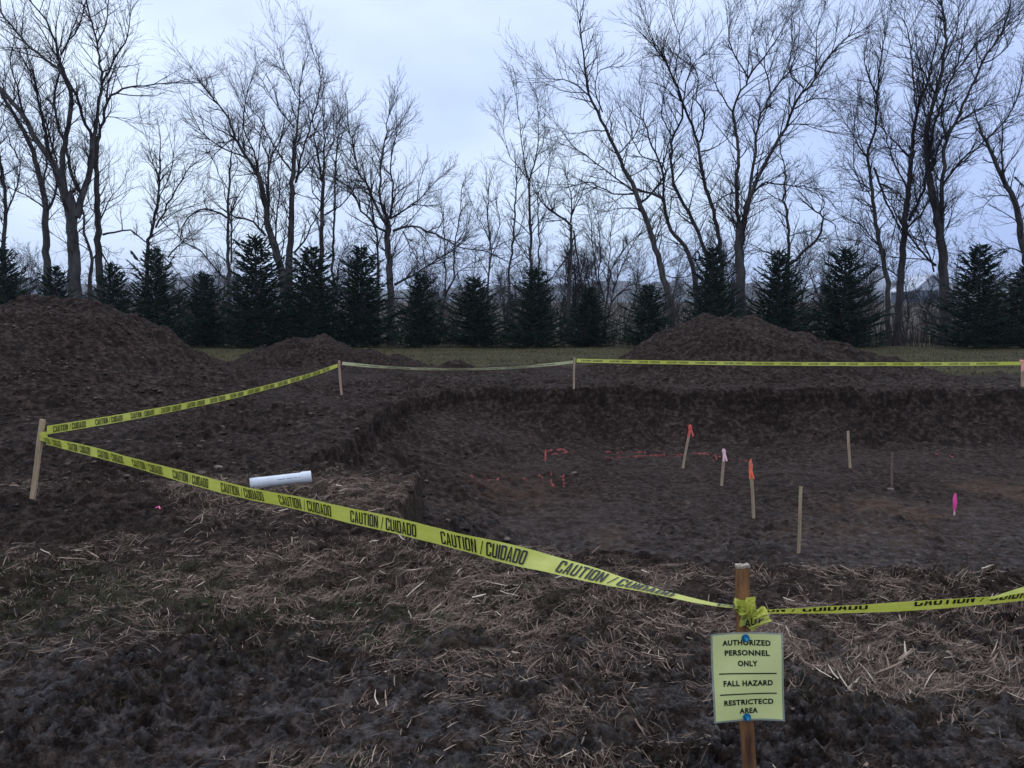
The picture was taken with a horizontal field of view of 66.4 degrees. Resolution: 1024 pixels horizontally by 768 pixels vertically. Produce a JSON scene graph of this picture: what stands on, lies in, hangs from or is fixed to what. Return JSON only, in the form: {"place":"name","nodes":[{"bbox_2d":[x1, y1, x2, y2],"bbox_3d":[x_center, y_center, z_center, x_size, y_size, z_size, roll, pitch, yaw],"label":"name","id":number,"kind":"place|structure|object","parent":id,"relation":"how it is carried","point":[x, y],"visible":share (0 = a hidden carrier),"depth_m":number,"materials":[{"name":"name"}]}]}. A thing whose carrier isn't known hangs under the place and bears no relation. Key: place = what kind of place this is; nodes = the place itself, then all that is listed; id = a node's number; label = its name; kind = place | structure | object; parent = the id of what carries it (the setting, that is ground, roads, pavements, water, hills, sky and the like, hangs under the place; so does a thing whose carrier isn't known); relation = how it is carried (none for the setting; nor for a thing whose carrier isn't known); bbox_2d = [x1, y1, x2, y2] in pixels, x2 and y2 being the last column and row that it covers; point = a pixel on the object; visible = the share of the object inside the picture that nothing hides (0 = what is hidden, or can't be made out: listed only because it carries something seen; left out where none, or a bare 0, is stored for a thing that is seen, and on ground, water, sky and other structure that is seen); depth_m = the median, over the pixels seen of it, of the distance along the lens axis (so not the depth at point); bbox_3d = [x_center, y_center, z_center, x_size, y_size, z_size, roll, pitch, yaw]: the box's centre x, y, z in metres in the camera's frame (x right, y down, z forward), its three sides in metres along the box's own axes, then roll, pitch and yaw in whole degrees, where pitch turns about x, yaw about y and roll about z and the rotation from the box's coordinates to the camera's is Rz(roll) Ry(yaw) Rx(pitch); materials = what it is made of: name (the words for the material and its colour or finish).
{"place":"outdoors","nodes":[
{"label":"outdoors","id":0,"kind":"place"},
{"bbox_2d":[0,303,1023,767],"bbox_3d":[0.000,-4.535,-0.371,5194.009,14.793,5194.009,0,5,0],"label":"ground","id":1,"kind":"structure","parent":0,"point":[170,727],"depth_m":5.40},
{"bbox_2d":[0,237,42,304],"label":"spruce tree","id":2,"kind":"object","parent":1,"relation":"on","point":[9,293],"visible":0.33,"depth_m":42.27,"materials":[{"name":"green plant"}]},
{"bbox_2d":[7,237,42,300],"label":"bare sapling","id":3,"kind":"object","parent":1,"relation":"on","point":[22,260],"visible":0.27,"depth_m":55.86,"materials":[{"name":"brown plant"}]},
{"bbox_2d":[0,81,53,288],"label":"bare tree","id":4,"kind":"object","parent":1,"relation":"on","point":[4,214],"visible":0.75,"depth_m":54.24,"materials":[{"name":"brown plant"}]},
{"bbox_2d":[29,419,45,499],"bbox_3d":[-4.274,0.697,7.043,0.059,0.772,0.027,11,3,10],"label":"wooden stake","id":5,"kind":"object","parent":1,"relation":"on","point":[37,461],"visible":0.84,"depth_m":7.03,"materials":[{"name":"brown wood"}]},
{"bbox_2d":[0,12,81,294],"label":"bare tree","id":6,"kind":"object","parent":1,"relation":"on","point":[46,206],"visible":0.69,"depth_m":52.08,"materials":[{"name":"brown plant"}]},
{"bbox_2d":[37,264,79,298],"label":"spruce tree","id":7,"kind":"object","parent":1,"relation":"on","point":[58,282],"visible":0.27,"depth_m":45.35,"materials":[{"name":"green plant"}]},
{"bbox_2d":[0,0,156,298],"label":"bare tree","id":8,"kind":"object","parent":1,"relation":"on","point":[73,210],"visible":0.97,"depth_m":49.25,"materials":[{"name":"brown plant"}]},
{"bbox_2d":[62,172,123,298],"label":"bare sapling","id":9,"kind":"object","parent":1,"relation":"on","point":[88,248],"visible":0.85,"depth_m":50.20,"materials":[{"name":"brown plant"}]},
{"bbox_2d":[81,261,142,313],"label":"spruce tree","id":10,"kind":"object","parent":1,"relation":"on","point":[110,298],"visible":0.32,"depth_m":45.09,"materials":[{"name":"green plant"}]},
{"bbox_2d":[0,294,290,430],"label":"dirt mound","id":11,"kind":"object","parent":1,"relation":"on","point":[37,342],"visible":0.84,"depth_m":16.15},
{"bbox_2d":[59,0,239,314],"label":"bare tree","id":12,"kind":"object","parent":1,"relation":"on","point":[100,254],"visible":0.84,"depth_m":50.25,"materials":[{"name":"brown plant"}]},
{"bbox_2d":[121,245,192,339],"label":"spruce tree","id":13,"kind":"object","parent":1,"relation":"on","point":[157,291],"visible":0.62,"depth_m":45.52,"materials":[{"name":"green plant"}]},
{"bbox_2d":[125,91,237,316],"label":"bare tree","id":14,"kind":"object","parent":1,"relation":"on","point":[157,208],"visible":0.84,"depth_m":53.01,"materials":[{"name":"brown plant"}]},
{"bbox_2d":[162,270,236,346],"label":"spruce tree","id":15,"kind":"object","parent":1,"relation":"on","point":[204,327],"visible":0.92,"depth_m":45.54,"materials":[{"name":"green plant"}]},
{"bbox_2d":[177,244,232,330],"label":"bare sapling","id":16,"kind":"object","parent":1,"relation":"on","point":[215,273],"visible":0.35,"depth_m":56.98,"materials":[{"name":"brown plant"}]},
{"bbox_2d":[141,110,272,344],"bbox_3d":[-18.777,-9.738,48.932,8.748,14.942,5.490,0,5,0],"label":"bare tree","id":17,"kind":"object","parent":1,"relation":"on","point":[227,236],"visible":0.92,"depth_m":49.27,"materials":[{"name":"brown plant"}]},
{"bbox_2d":[147,17,322,338],"bbox_3d":[-17.153,-12.762,49.586,12.688,20.985,7.211,1,5,10],"label":"bare tree","id":18,"kind":"object","parent":1,"relation":"on","point":[268,227],"visible":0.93,"depth_m":48.98,"materials":[{"name":"brown plant"}]},
{"bbox_2d":[194,223,320,347],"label":"spruce tree","id":19,"kind":"object","parent":1,"relation":"on","point":[245,301],"visible":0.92,"depth_m":44.87,"materials":[{"name":"green plant"}]},
{"bbox_2d":[225,0,366,319],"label":"bare tree","id":20,"kind":"object","parent":1,"relation":"on","point":[291,194],"visible":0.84,"depth_m":49.76,"materials":[{"name":"brown plant"}]},
{"bbox_2d":[259,245,357,344],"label":"spruce tree","id":21,"kind":"object","parent":1,"relation":"on","point":[312,318],"visible":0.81,"depth_m":44.93,"materials":[{"name":"green plant"}]},
{"bbox_2d":[265,58,394,325],"bbox_3d":[-12.049,-11.683,51.784,9.377,18.471,5.982,0,5,0],"label":"bare tree","id":22,"kind":"object","parent":1,"relation":"on","point":[321,220],"visible":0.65,"depth_m":51.22,"materials":[{"name":"brown plant"}]},
{"bbox_2d":[229,333,433,373],"bbox_3d":[-6.700,-1.072,26.977,8.900,1.328,6.950,0,5,0],"label":"dirt mound","id":23,"kind":"object","parent":1,"relation":"on","point":[324,342],"visible":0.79,"depth_m":25.72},
{"bbox_2d":[338,360,342,394],"bbox_3d":[-3.718,-0.114,16.939,0.062,0.793,0.029,-4,3,-13],"label":"wooden stake","id":24,"kind":"object","parent":1,"relation":"on","point":[340,381],"visible":0.88,"depth_m":16.92,"materials":[{"name":"brown wood"}]},
{"bbox_2d":[47,364,337,433],"bbox_3d":[-3.957,0.057,11.937,0.013,0.180,9.929,0,5,2],"label":"caution tape","id":25,"kind":"object","parent":24,"relation":"attached to","point":[62,427],"visible":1,"depth_m":9.13,"materials":[{"name":"yellow"}]},
{"bbox_2d":[315,212,368,324],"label":"bare sapling","id":26,"kind":"object","parent":1,"relation":"on","point":[338,274],"visible":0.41,"depth_m":57.44,"materials":[{"name":"brown plant"}]},
{"bbox_2d":[323,106,364,335],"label":"bare tree","id":27,"kind":"object","parent":1,"relation":"on","point":[333,236],"visible":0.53,"depth_m":53.26,"materials":[{"name":"brown plant"}]},
{"bbox_2d":[312,244,414,347],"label":"spruce tree","id":28,"kind":"object","parent":1,"relation":"on","point":[371,330],"visible":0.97,"depth_m":45.60,"materials":[{"name":"green plant"}]},
{"bbox_2d":[346,136,412,335],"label":"bare tree","id":29,"kind":"object","parent":1,"relation":"on","point":[378,258],"visible":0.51,"depth_m":52.14,"materials":[{"name":"brown plant"}]},
{"bbox_2d":[381,270,454,347],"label":"spruce tree","id":30,"kind":"object","parent":1,"relation":"on","point":[418,331],"visible":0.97,"depth_m":45.35,"materials":[{"name":"green plant"}]},
{"bbox_2d":[394,221,441,321],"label":"bare sapling","id":31,"kind":"object","parent":1,"relation":"on","point":[415,248],"visible":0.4,"depth_m":56.96,"materials":[{"name":"brown plant"}]},
{"bbox_2d":[305,59,540,345],"bbox_3d":[-5.492,-11.245,48.606,15.464,18.122,8.248,0,5,0],"label":"bare tree","id":32,"kind":"object","parent":1,"relation":"on","point":[386,221],"visible":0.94,"depth_m":48.73,"materials":[{"name":"brown plant"}]},
{"bbox_2d":[428,246,463,333],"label":"bare sapling","id":33,"kind":"object","parent":1,"relation":"on","point":[441,288],"visible":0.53,"depth_m":56.51,"materials":[{"name":"brown plant"}]},
{"bbox_2d":[427,360,495,375],"bbox_3d":[-1.432,-0.472,24.158,2.786,0.567,2.692,2,5,26],"label":"dirt mound","id":34,"kind":"object","parent":1,"relation":"on","point":[454,364],"visible":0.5,"depth_m":23.69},
{"bbox_2d":[427,162,506,339],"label":"bare tree","id":35,"kind":"object","parent":1,"relation":"on","point":[456,235],"visible":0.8,"depth_m":54.79,"materials":[{"name":"brown plant"}]},
{"bbox_2d":[442,236,494,325],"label":"bare sapling","id":36,"kind":"object","parent":1,"relation":"on","point":[473,272],"visible":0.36,"depth_m":69.19,"materials":[{"name":"brown plant"}]},
{"bbox_2d":[425,275,521,346],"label":"spruce tree","id":37,"kind":"object","parent":1,"relation":"on","point":[479,318],"visible":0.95,"depth_m":45.53,"materials":[{"name":"green plant"}]},
{"bbox_2d":[0,516,962,767],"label":"grass","id":38,"kind":"structure","parent":1,"relation":"on","point":[16,630],"depth_m":4.42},
{"bbox_2d":[453,151,511,340],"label":"bare tree","id":39,"kind":"object","parent":1,"relation":"on","point":[487,227],"visible":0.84,"depth_m":54.60,"materials":[{"name":"brown plant"}]},
{"bbox_2d":[481,253,519,330],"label":"bare sapling","id":40,"kind":"object","parent":1,"relation":"on","point":[503,298],"visible":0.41,"depth_m":65.29,"materials":[{"name":"brown plant"}]},
{"bbox_2d":[0,465,1023,767],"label":"straw","id":41,"kind":"object","parent":1,"relation":"on","point":[948,687],"visible":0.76,"depth_m":4.14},
{"bbox_2d":[250,471,311,488],"bbox_3d":[-2.157,0.898,7.306,0.550,0.114,0.114,-5,-11,-16],"label":"plastic pipe","id":42,"kind":"object","parent":41,"relation":"on","point":[304,477],"visible":0.97,"depth_m":7.27,"materials":[{"name":"white plastic"}]},
{"bbox_2d":[0,293,1023,767],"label":"dirt clods","id":43,"kind":"object","parent":1,"relation":"on","point":[416,735],"visible":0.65,"depth_m":13.44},
{"bbox_2d":[10,283,1017,346],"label":"undergrowth","id":44,"kind":"object","parent":1,"relation":"on","point":[905,340],"visible":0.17,"depth_m":50.53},
{"bbox_2d":[488,145,547,342],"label":"bare tree","id":45,"kind":"object","parent":1,"relation":"on","point":[513,239],"visible":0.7,"depth_m":54.49,"materials":[{"name":"brown plant"}]},
{"bbox_2d":[492,249,547,340],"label":"bare sapling","id":46,"kind":"object","parent":1,"relation":"on","point":[518,320],"visible":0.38,"depth_m":56.77,"materials":[{"name":"brown plant"}]},
{"bbox_2d":[476,40,573,328],"bbox_3d":[0.934,-12.767,52.421,6.763,20.486,6.685,0,5,0],"label":"bare tree","id":47,"kind":"object","parent":1,"relation":"on","point":[529,208],"visible":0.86,"depth_m":52.19,"materials":[{"name":"brown plant"}]},
{"bbox_2d":[495,261,585,347],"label":"spruce tree","id":48,"kind":"object","parent":1,"relation":"on","point":[537,335],"visible":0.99,"depth_m":45.06,"materials":[{"name":"green plant"}]},
{"bbox_2d":[517,223,563,322],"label":"bare sapling","id":49,"kind":"object","parent":1,"relation":"on","point":[544,261],"visible":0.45,"depth_m":58.69,"materials":[{"name":"brown plant"}]},
{"bbox_2d":[527,164,568,298],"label":"bare tree","id":50,"kind":"object","parent":1,"relation":"on","point":[538,236],"visible":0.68,"depth_m":55.32,"materials":[{"name":"brown plant"}]},
{"bbox_2d":[503,117,623,342],"bbox_3d":[2.531,-9.738,51.964,7.820,14.440,7.325,-4,6,-42],"label":"bare tree","id":51,"kind":"object","parent":1,"relation":"on","point":[570,252],"visible":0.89,"depth_m":51.20,"materials":[{"name":"brown plant"}]},
{"bbox_2d":[549,240,584,335],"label":"bare sapling","id":52,"kind":"object","parent":1,"relation":"on","point":[563,289],"visible":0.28,"depth_m":68.50,"materials":[{"name":"brown plant"}]},
{"bbox_2d":[573,358,575,388],"bbox_3d":[1.441,-0.240,18.149,0.054,0.746,0.027,1,3,7],"label":"wooden stake","id":53,"kind":"object","parent":1,"relation":"on","point":[574,373],"visible":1,"depth_m":18.14,"materials":[{"name":"brown wood"}]},
{"bbox_2d":[342,361,572,369],"bbox_3d":[-1.127,-0.416,17.486,5.230,0.228,0.042,-1,5,-13],"label":"caution tape","id":54,"kind":"object","parent":53,"relation":"attached to","point":[415,368],"visible":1,"depth_m":17.45,"materials":[{"name":"yellow"}]},
{"bbox_2d":[548,235,606,337],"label":"bare sapling","id":55,"kind":"object","parent":1,"relation":"on","point":[582,275],"visible":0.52,"depth_m":55.16,"materials":[{"name":"brown plant"}]},
{"bbox_2d":[554,286,627,346],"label":"spruce tree","id":56,"kind":"object","parent":1,"relation":"on","point":[592,327],"visible":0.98,"depth_m":45.62,"materials":[{"name":"green plant"}]},
{"bbox_2d":[492,0,719,328],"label":"bare tree","id":57,"kind":"object","parent":1,"relation":"on","point":[649,230],"visible":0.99,"depth_m":47.98,"materials":[{"name":"brown plant"}]},
{"bbox_2d":[577,250,635,333],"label":"bare sapling","id":58,"kind":"object","parent":1,"relation":"on","point":[610,296],"visible":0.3,"depth_m":58.76,"materials":[{"name":"brown plant"}]},
{"bbox_2d":[614,235,652,334],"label":"bare sapling","id":59,"kind":"object","parent":1,"relation":"on","point":[633,267],"visible":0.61,"depth_m":61.92,"materials":[{"name":"brown plant"}]},
{"bbox_2d":[566,181,705,340],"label":"bare tree","id":60,"kind":"object","parent":1,"relation":"on","point":[608,277],"visible":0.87,"depth_m":53.65,"materials":[{"name":"brown plant"}]},
{"bbox_2d":[622,238,657,325],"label":"bare sapling","id":61,"kind":"object","parent":1,"relation":"on","point":[639,257],"visible":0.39,"depth_m":67.74,"materials":[{"name":"brown plant"}]},
{"bbox_2d":[608,282,677,345],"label":"spruce tree","id":62,"kind":"object","parent":1,"relation":"on","point":[654,311],"visible":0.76,"depth_m":45.63,"materials":[{"name":"green plant"}]},
{"bbox_2d":[604,0,721,310],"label":"bare tree","id":63,"kind":"object","parent":1,"relation":"on","point":[675,189],"visible":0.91,"depth_m":48.46,"materials":[{"name":"brown plant"}]},
{"bbox_2d":[640,234,694,326],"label":"bare sapling","id":64,"kind":"object","parent":1,"relation":"on","point":[676,280],"visible":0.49,"depth_m":56.25,"materials":[{"name":"brown plant"}]},
{"bbox_2d":[608,0,766,298],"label":"bare tree","id":65,"kind":"object","parent":1,"relation":"on","point":[700,156],"visible":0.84,"depth_m":49.53,"materials":[{"name":"brown plant"}]},
{"bbox_2d":[603,25,772,316],"bbox_3d":[10.958,-11.996,49.774,10.745,19.419,6.271,0,5,0],"label":"bare tree","id":66,"kind":"object","parent":1,"relation":"on","point":[685,247],"visible":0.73,"depth_m":49.87,"materials":[{"name":"brown plant"}]},
{"bbox_2d":[674,210,728,321],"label":"bare sapling","id":67,"kind":"object","parent":1,"relation":"on","point":[709,244],"visible":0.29,"depth_m":60.57,"materials":[{"name":"brown plant"}]},
{"bbox_2d":[677,244,746,322],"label":"spruce tree","id":68,"kind":"object","parent":1,"relation":"on","point":[708,300],"visible":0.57,"depth_m":45.02,"materials":[{"name":"green plant"}]},
{"bbox_2d":[704,229,758,317],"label":"bare sapling","id":69,"kind":"object","parent":1,"relation":"on","point":[732,277],"visible":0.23,"depth_m":59.43,"materials":[{"name":"brown plant"}]},
{"bbox_2d":[735,563,755,767],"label":"wooden stake","id":70,"kind":"object","parent":1,"relation":"on","point":[742,592],"visible":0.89,"depth_m":2.52,"materials":[{"name":"brown wood"}]},
{"bbox_2d":[39,432,771,630],"bbox_3d":[-1.717,0.607,4.732,6.813,0.239,0.107,4,6,42],"label":"caution tape","id":71,"kind":"object","parent":70,"relation":"attached to","point":[514,555],"visible":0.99,"depth_m":3.50,"materials":[{"name":"yellow"}]},
{"bbox_2d":[712,634,782,721],"bbox_3d":[0.751,0.937,2.494,0.240,0.293,0.033,0,5,0],"label":"warning notice","id":72,"kind":"object","parent":70,"relation":"attached to","point":[747,669],"visible":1,"depth_m":2.50,"materials":[{"name":"yellow paper"}]},
{"bbox_2d":[749,587,1023,613],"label":"caution tape","id":73,"kind":"object","parent":70,"relation":"attached to","point":[1014,595],"visible":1,"depth_m":2.50,"materials":[{"name":"yellow"}]},
{"bbox_2d":[748,459,754,518],"bbox_3d":[3.266,1.458,10.647,0.077,0.897,0.064,-4,3,1],"label":"wooden stake","id":74,"kind":"object","parent":1,"relation":"on","point":[751,476],"visible":0.87,"depth_m":10.64,"materials":[{"name":"brown wood"}]},
{"bbox_2d":[580,313,956,386],"bbox_3d":[7.575,-1.175,23.984,11.750,2.035,10.700,0,5,0],"label":"dirt mound","id":75,"kind":"object","parent":1,"relation":"on","point":[701,344],"visible":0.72,"depth_m":21.79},
{"bbox_2d":[703,106,859,315],"bbox_3d":[17.997,-10.265,51.767,11.146,15.524,5.026,0,5,0],"label":"bare tree","id":76,"kind":"object","parent":1,"relation":"on","point":[786,210],"visible":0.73,"depth_m":51.59,"materials":[{"name":"brown plant"}]},
{"bbox_2d":[739,247,827,338],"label":"spruce tree","id":77,"kind":"object","parent":1,"relation":"on","point":[773,315],"visible":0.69,"depth_m":45.55,"materials":[{"name":"green plant"}]},
{"bbox_2d":[746,212,825,312],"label":"bare sapling","id":78,"kind":"object","parent":1,"relation":"on","point":[804,263],"visible":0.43,"depth_m":54.97,"materials":[{"name":"brown plant"}]},
{"bbox_2d":[668,0,918,315],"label":"bare tree","id":79,"kind":"object","parent":1,"relation":"on","point":[739,224],"visible":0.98,"depth_m":47.57,"materials":[{"name":"brown plant"}]},
{"bbox_2d":[797,486,802,553],"bbox_3d":[3.289,1.594,8.946,0.048,0.860,0.021,2,3,7],"label":"wooden stake","id":80,"kind":"object","parent":1,"relation":"on","point":[799,520],"visible":0.87,"depth_m":8.94,"materials":[{"name":"brown wood"}]},
{"bbox_2d":[780,223,832,331],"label":"bare sapling","id":81,"kind":"object","parent":1,"relation":"on","point":[807,268],"visible":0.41,"depth_m":58.79,"materials":[{"name":"brown plant"}]},
{"bbox_2d":[785,225,841,311],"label":"bare sapling","id":82,"kind":"object","parent":1,"relation":"on","point":[805,245],"visible":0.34,"depth_m":66.41,"materials":[{"name":"brown plant"}]},
{"bbox_2d":[798,235,840,326],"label":"bare sapling","id":83,"kind":"object","parent":1,"relation":"on","point":[823,280],"visible":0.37,"depth_m":64.25,"materials":[{"name":"brown plant"}]},
{"bbox_2d":[791,237,898,347],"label":"spruce tree","id":84,"kind":"object","parent":1,"relation":"on","point":[838,319],"visible":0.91,"depth_m":45.27,"materials":[{"name":"green plant"}]},
{"bbox_2d":[824,204,890,328],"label":"bare sapling","id":85,"kind":"object","parent":1,"relation":"on","point":[860,247],"visible":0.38,"depth_m":55.66,"materials":[{"name":"brown plant"}]},
{"bbox_2d":[841,223,895,331],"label":"bare sapling","id":86,"kind":"object","parent":1,"relation":"on","point":[870,279],"visible":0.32,"depth_m":61.12,"materials":[{"name":"brown plant"}]},
{"bbox_2d":[781,0,968,345],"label":"bare tree","id":87,"kind":"object","parent":1,"relation":"on","point":[871,176],"visible":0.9,"depth_m":48.90,"materials":[{"name":"brown plant"}]},
{"bbox_2d":[806,0,981,345],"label":"bare tree","id":88,"kind":"object","parent":1,"relation":"on","point":[910,157],"visible":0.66,"depth_m":49.54,"materials":[{"name":"brown plant"}]},
{"bbox_2d":[876,248,928,336],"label":"bare sapling","id":89,"kind":"object","parent":1,"relation":"on","point":[907,296],"visible":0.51,"depth_m":68.78,"materials":[{"name":"brown plant"}]},
{"bbox_2d":[890,274,938,302],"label":"barn","id":90,"kind":"structure","parent":1,"relation":"on","point":[917,285],"depth_m":253.20,"materials":[{"name":"metal"}]},
{"bbox_2d":[904,257,957,332],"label":"bare sapling","id":91,"kind":"object","parent":1,"relation":"on","point":[931,291],"visible":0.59,"depth_m":59.49,"materials":[{"name":"brown plant"}]},
{"bbox_2d":[906,271,959,335],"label":"bare sapling","id":92,"kind":"object","parent":1,"relation":"on","point":[932,295],"visible":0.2,"depth_m":68.44,"materials":[{"name":"brown plant"}]},
{"bbox_2d":[856,0,1023,344],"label":"bare tree","id":93,"kind":"object","parent":1,"relation":"on","point":[937,206],"visible":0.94,"depth_m":47.39,"materials":[{"name":"brown plant"}]},
{"bbox_2d":[893,81,1023,340],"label":"bare tree","id":94,"kind":"object","parent":1,"relation":"on","point":[1001,170],"visible":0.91,"depth_m":46.97,"materials":[{"name":"brown plant"}]},
{"bbox_2d":[919,242,1023,348],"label":"spruce tree","id":95,"kind":"object","parent":1,"relation":"on","point":[973,318],"visible":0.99,"depth_m":44.29,"materials":[{"name":"green plant"}]},
{"bbox_2d":[970,264,1023,347],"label":"spruce tree","id":96,"kind":"object","parent":1,"relation":"on","point":[1020,303],"visible":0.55,"depth_m":44.66,"materials":[{"name":"green plant"}]},
{"bbox_2d":[1019,360,1023,386],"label":"wooden stake","id":97,"kind":"object","parent":1,"relation":"on","point":[1022,373],"visible":0.9,"depth_m":18.48,"materials":[{"name":"brown wood"}]},
{"bbox_2d":[577,359,1020,365],"bbox_3d":[6.747,-0.507,18.260,10.509,0.182,0.016,0,5,-2],"label":"caution tape","id":98,"kind":"object","parent":97,"relation":"attached to","point":[804,363],"visible":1,"depth_m":18.27,"materials":[{"name":"yellow"}]},
{"bbox_2d":[0,0,1023,291],"label":"sky","id":99,"kind":"structure","parent":0,"point":[450,55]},
{"bbox_2d":[19,275,1023,302],"bbox_3d":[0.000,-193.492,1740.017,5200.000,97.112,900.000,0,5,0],"label":"hills","id":100,"kind":"structure","parent":0,"point":[383,292],"depth_m":1488.40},
{"bbox_2d":[194,345,1023,376],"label":"lawn grass","id":101,"kind":"structure","parent":0,"point":[882,352],"depth_m":35.30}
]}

